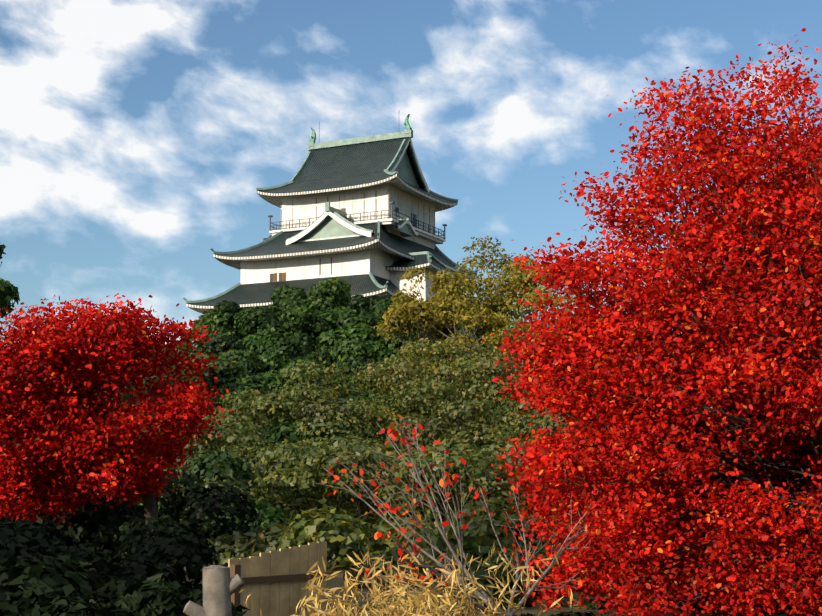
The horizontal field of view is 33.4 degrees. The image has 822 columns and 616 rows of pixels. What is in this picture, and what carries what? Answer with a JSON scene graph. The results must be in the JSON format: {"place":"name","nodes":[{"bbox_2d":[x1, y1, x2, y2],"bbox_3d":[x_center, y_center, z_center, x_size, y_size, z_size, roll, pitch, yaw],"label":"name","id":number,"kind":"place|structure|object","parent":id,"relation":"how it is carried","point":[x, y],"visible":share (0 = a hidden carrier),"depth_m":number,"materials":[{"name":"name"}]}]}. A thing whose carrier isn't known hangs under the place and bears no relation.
{"place":"outdoors","nodes":[
{"label":"outdoors","id":0,"kind":"place"},
{"bbox_2d":[0,28,821,615],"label":"tree","id":1,"kind":"object","parent":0,"point":[148,501],"depth_m":19.49,"materials":[{"name":"red plant"}]},
{"bbox_2d":[0,0,821,351],"label":"sky","id":2,"kind":"structure","parent":0,"point":[138,138],"materials":[{"name":"blue"}]},
{"bbox_2d":[36,359,817,615],"bbox_3d":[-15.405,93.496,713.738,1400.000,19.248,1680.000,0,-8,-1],"label":"terrain","id":3,"kind":"structure","parent":0,"point":[335,581],"depth_m":22.14,"materials":[{"name":"green plant"}]},
{"bbox_2d":[183,565,243,615],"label":"pollarded trunk","id":4,"kind":"object","parent":3,"relation":"on","point":[220,586],"visible":1,"depth_m":10.04,"materials":[{"name":"grey plant"}]},
{"bbox_2d":[228,541,332,615],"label":"board fence","id":5,"kind":"object","parent":3,"relation":"on","point":[275,582],"visible":0.88,"depth_m":15.14,"materials":[{"name":"brown wood"}]},
{"bbox_2d":[183,114,479,312],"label":"castle keep","id":6,"kind":"structure","parent":3,"relation":"on","point":[357,214],"depth_m":175.68,"materials":[{"name":"white paint"}]},
{"bbox_2d":[188,542,572,615],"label":"dry grass tufts","id":7,"kind":"object","parent":3,"relation":"on","point":[419,600],"depth_m":11.28,"materials":[{"name":"yellow plant"}]},
{"bbox_2d":[0,457,786,615],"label":"dark shrubs","id":8,"kind":"object","parent":3,"relation":"on","point":[46,571],"visible":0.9,"depth_m":19.05,"materials":[{"name":"green plant"}]},
{"bbox_2d":[0,244,819,613],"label":"green tree","id":9,"kind":"object","parent":3,"relation":"on","point":[336,316],"visible":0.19,"depth_m":119.25,"materials":[{"name":"green plant"}]},
{"bbox_2d":[139,338,821,589],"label":"green tree","id":10,"kind":"object","parent":3,"relation":"on","point":[302,464],"visible":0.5,"depth_m":55.87,"materials":[{"name":"green plant"}]},
{"bbox_2d":[374,235,601,408],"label":"yellow-green tree","id":11,"kind":"object","parent":3,"relation":"on","point":[466,308],"visible":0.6,"depth_m":121.84,"materials":[{"name":"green plant"}]}
]}

